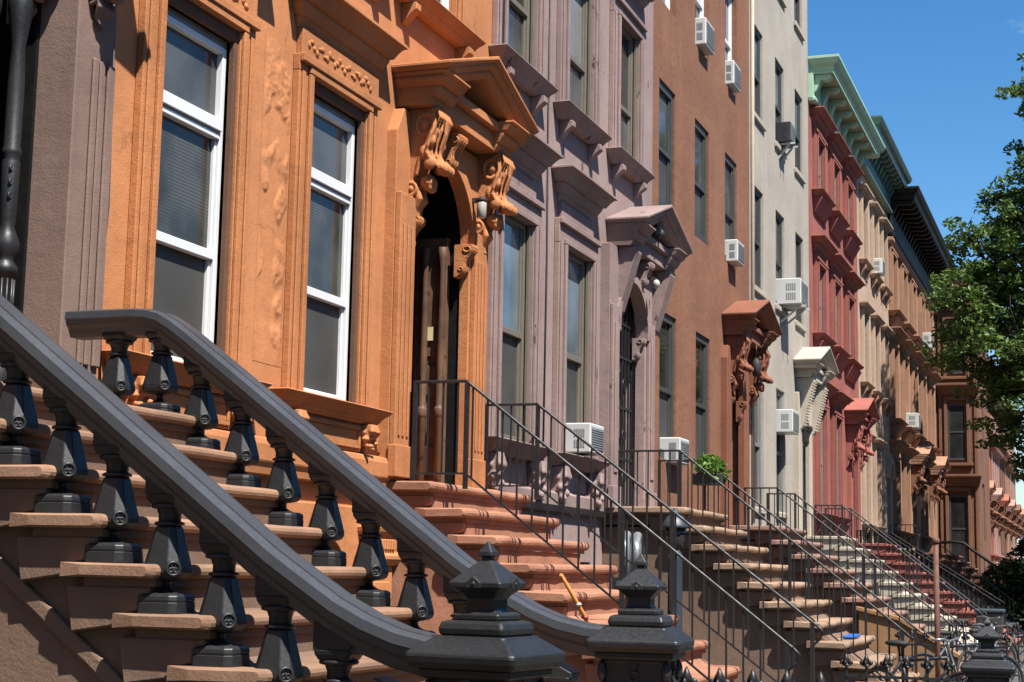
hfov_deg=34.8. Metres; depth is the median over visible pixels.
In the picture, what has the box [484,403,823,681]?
iron railing
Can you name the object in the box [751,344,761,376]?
hanging lantern
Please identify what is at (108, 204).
cable
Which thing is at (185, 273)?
window
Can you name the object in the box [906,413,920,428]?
air conditioner
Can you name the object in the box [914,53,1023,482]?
street tree
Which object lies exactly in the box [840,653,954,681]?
iron fence
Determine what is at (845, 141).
row house
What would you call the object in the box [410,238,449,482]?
door leaf
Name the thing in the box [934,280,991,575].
row house
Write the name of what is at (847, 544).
iron railing
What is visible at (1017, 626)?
iron fence
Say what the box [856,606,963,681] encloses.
iron railing
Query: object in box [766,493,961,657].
iron railing
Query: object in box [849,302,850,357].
window
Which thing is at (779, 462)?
window
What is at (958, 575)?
iron railing
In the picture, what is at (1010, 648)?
bicycle
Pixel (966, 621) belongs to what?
bicycle
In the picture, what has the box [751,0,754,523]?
drainpipe
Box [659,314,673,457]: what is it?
window
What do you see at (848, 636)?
blue mat
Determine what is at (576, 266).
window
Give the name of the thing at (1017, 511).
row house
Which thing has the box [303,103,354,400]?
window
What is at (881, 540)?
iron railing
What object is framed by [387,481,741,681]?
stoop
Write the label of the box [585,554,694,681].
newel post
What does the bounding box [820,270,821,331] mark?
window
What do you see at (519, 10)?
window
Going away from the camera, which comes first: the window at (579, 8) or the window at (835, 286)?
the window at (579, 8)
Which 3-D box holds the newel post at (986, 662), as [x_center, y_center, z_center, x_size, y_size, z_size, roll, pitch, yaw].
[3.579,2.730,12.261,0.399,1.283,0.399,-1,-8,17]
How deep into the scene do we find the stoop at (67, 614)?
5.86 m
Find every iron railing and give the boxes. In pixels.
[411,379,800,680]
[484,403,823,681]
[618,450,911,681]
[660,460,923,681]
[744,487,956,644]
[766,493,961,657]
[814,505,981,641]
[825,508,987,636]
[856,606,963,681]
[857,530,999,617]
[867,532,1004,628]
[890,524,1016,628]
[939,540,1002,581]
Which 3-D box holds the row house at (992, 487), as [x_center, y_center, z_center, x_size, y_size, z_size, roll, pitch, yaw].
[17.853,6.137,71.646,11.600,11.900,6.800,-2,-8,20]
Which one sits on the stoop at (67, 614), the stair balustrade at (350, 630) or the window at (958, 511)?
the stair balustrade at (350, 630)
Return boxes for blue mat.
[842,634,860,638]
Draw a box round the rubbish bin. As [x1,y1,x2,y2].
[974,608,1005,646]
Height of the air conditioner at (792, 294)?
0.772 m
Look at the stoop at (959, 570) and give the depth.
47.63 m
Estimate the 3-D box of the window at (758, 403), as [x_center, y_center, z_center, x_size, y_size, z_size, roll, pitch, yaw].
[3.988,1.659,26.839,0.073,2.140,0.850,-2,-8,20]
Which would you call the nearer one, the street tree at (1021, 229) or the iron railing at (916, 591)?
the iron railing at (916, 591)
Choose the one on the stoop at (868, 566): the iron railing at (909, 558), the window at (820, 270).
the iron railing at (909, 558)
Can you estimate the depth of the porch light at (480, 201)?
14.32 m
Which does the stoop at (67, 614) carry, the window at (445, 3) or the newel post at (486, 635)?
the newel post at (486, 635)
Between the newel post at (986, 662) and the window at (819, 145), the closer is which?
the newel post at (986, 662)
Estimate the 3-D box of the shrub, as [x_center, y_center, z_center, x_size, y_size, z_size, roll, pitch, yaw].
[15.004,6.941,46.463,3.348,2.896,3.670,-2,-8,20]
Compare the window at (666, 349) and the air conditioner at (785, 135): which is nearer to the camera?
the window at (666, 349)
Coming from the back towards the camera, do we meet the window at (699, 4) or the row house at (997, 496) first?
the row house at (997, 496)
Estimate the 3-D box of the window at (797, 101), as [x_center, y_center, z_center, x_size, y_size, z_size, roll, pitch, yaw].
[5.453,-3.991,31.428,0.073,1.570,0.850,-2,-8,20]
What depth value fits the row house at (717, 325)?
23.71 m
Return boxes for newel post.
[404,542,565,681]
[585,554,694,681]
[960,618,1015,681]
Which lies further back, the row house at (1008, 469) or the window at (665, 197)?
the row house at (1008, 469)
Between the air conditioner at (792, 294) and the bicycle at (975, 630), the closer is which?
the bicycle at (975, 630)
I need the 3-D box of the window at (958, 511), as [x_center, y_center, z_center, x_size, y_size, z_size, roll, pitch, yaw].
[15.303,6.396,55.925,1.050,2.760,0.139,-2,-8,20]
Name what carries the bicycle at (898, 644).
on the pavement
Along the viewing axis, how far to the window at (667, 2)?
22.24 m
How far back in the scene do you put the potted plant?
19.70 m
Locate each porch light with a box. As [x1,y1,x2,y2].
[472,196,486,218]
[649,277,659,287]
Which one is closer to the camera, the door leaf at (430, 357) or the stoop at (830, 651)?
the door leaf at (430, 357)
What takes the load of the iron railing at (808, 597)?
on the stoop at (830, 651)
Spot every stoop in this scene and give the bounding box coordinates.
[0,377,426,681]
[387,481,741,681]
[602,506,919,681]
[721,525,964,681]
[804,536,980,661]
[857,543,1020,655]
[896,548,1023,644]
[923,553,1023,626]
[948,555,1010,606]
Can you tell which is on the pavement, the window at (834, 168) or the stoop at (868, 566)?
the stoop at (868, 566)
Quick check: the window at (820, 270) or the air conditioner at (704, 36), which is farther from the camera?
the window at (820, 270)
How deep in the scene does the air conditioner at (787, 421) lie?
28.41 m
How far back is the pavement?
34.01 m
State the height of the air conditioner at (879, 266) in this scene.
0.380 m
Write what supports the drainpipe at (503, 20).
attached to the row house at (609, 255)
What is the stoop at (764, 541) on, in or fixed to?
on the pavement
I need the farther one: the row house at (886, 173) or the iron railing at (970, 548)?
the iron railing at (970, 548)
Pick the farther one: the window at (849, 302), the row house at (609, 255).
the window at (849, 302)
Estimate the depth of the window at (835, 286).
35.41 m
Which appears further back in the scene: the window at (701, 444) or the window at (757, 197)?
the window at (757, 197)
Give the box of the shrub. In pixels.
[979,537,1023,629]
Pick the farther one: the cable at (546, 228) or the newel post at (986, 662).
the cable at (546, 228)
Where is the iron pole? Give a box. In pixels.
[932,538,940,681]
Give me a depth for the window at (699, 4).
24.14 m
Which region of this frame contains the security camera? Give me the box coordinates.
[651,225,664,237]
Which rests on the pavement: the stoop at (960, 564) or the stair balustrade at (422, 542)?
the stoop at (960, 564)
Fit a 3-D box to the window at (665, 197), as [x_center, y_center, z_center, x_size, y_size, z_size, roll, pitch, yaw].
[1.998,-2.541,21.598,0.073,1.700,0.860,-2,-8,20]
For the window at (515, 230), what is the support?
in the row house at (609, 255)
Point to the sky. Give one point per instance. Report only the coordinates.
(933, 70)
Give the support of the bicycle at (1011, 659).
on the pavement
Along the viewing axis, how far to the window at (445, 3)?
14.33 m
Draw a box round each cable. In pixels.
[99,5,116,381]
[542,0,550,460]
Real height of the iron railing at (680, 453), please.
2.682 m
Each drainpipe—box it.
[502,0,504,43]
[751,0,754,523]
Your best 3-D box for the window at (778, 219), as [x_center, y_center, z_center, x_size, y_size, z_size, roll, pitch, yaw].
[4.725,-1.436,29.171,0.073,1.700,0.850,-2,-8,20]
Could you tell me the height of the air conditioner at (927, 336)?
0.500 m
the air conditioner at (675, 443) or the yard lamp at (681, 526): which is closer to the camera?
the yard lamp at (681, 526)
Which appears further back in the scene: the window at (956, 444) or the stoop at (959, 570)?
the window at (956, 444)
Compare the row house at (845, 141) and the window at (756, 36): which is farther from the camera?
the row house at (845, 141)
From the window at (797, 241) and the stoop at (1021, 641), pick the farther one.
the stoop at (1021, 641)
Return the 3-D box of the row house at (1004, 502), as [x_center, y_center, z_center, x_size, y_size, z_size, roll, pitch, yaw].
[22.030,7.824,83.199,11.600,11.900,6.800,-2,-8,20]
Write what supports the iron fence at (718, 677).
on the pavement
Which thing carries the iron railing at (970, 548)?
on the pavement
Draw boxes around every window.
[150,14,226,361]
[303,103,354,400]
[437,0,448,9]
[500,215,525,441]
[508,0,529,62]
[566,251,584,422]
[570,0,587,113]
[621,27,632,154]
[658,80,672,205]
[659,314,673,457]
[662,0,669,9]
[695,0,703,17]
[695,121,706,244]
[695,333,707,466]
[725,0,731,60]
[725,154,734,268]
[754,27,759,116]
[754,188,760,288]
[755,380,760,506]
[775,61,781,140]
[776,213,781,303]
[776,389,782,511]
[794,0,799,26]
[795,93,800,172]
[795,234,800,322]
[819,145,820,187]
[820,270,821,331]
[821,413,822,512]
[834,168,835,209]
[835,286,836,345]
[837,420,838,515]
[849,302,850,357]
[941,315,968,379]
[943,396,973,465]
[945,487,974,567]
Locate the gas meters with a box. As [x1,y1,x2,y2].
[612,531,644,588]
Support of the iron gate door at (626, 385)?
in the row house at (609, 255)
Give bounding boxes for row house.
[0,0,123,381]
[96,0,538,592]
[485,0,692,564]
[652,0,782,524]
[749,0,838,535]
[808,54,884,542]
[856,115,911,543]
[887,186,954,552]
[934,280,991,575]
[987,355,998,565]
[987,356,1003,524]
[988,394,1010,561]
[991,401,1016,562]
[998,406,1021,561]
[1004,412,1023,561]
[1010,423,1023,557]
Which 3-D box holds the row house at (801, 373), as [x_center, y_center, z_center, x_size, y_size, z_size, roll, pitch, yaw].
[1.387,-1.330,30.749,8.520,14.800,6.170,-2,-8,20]
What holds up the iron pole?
on the pavement
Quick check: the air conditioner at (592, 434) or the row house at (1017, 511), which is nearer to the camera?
the air conditioner at (592, 434)
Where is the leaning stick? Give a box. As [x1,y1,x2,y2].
[559,573,590,622]
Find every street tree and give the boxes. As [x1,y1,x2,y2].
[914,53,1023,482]
[980,209,1023,383]
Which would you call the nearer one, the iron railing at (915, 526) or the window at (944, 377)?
the iron railing at (915, 526)
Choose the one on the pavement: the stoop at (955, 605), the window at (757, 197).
the stoop at (955, 605)
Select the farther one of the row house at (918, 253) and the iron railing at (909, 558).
the row house at (918, 253)
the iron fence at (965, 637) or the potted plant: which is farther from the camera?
the potted plant
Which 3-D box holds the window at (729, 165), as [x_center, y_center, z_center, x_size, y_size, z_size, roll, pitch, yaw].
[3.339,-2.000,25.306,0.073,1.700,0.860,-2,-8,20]
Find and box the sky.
[807,0,1023,558]
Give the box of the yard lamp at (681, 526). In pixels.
[662,508,688,630]
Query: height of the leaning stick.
1.604 m
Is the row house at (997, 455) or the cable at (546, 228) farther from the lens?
the row house at (997, 455)
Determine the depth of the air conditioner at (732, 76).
25.37 m
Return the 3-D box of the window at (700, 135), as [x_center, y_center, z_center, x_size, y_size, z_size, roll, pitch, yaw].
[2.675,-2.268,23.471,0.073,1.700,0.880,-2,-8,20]
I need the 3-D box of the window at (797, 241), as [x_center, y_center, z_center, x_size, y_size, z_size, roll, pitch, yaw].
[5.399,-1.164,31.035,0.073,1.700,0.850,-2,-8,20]
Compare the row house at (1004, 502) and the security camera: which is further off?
the row house at (1004, 502)
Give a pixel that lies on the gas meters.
(637, 546)
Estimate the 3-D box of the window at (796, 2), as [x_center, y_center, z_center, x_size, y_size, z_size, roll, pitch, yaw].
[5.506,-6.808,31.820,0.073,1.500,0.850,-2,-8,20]
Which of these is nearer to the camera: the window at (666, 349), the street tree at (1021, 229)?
the window at (666, 349)
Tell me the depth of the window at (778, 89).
29.86 m
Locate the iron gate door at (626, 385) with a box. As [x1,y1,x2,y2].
[618,296,632,505]
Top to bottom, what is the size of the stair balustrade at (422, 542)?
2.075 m
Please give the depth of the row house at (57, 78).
8.32 m
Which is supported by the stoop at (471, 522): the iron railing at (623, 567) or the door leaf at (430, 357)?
the iron railing at (623, 567)
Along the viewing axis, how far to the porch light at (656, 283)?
19.63 m
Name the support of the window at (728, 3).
in the row house at (717, 325)
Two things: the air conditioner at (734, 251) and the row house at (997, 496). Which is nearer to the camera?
the air conditioner at (734, 251)
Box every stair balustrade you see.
[0,294,438,681]
[64,308,608,681]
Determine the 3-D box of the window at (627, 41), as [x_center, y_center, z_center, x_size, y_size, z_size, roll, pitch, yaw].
[1.322,-2.957,19.681,0.073,1.670,0.800,-2,-8,20]
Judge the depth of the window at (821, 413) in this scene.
33.03 m
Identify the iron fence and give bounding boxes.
[677,666,825,681]
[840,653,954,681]
[894,629,1010,681]
[951,620,1023,681]
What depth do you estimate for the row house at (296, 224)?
11.91 m
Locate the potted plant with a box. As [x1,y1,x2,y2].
[693,453,732,485]
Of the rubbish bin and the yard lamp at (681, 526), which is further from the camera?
the rubbish bin
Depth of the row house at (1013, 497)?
105.90 m
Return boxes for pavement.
[1010,644,1023,681]
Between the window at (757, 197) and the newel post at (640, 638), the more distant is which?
the window at (757, 197)
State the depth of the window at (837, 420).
34.93 m
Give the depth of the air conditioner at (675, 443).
21.05 m
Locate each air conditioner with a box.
[566,423,603,455]
[660,437,689,464]
[695,17,714,55]
[725,60,740,92]
[725,239,744,266]
[775,121,797,161]
[776,278,809,325]
[776,409,798,434]
[874,258,884,275]
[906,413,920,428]
[923,332,932,349]
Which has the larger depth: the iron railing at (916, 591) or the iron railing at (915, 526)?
the iron railing at (915, 526)
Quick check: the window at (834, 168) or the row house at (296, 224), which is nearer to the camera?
the row house at (296, 224)
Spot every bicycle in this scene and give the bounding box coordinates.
[872,637,964,681]
[908,626,1023,681]
[941,616,1017,662]
[955,623,1012,681]
[994,619,1023,679]

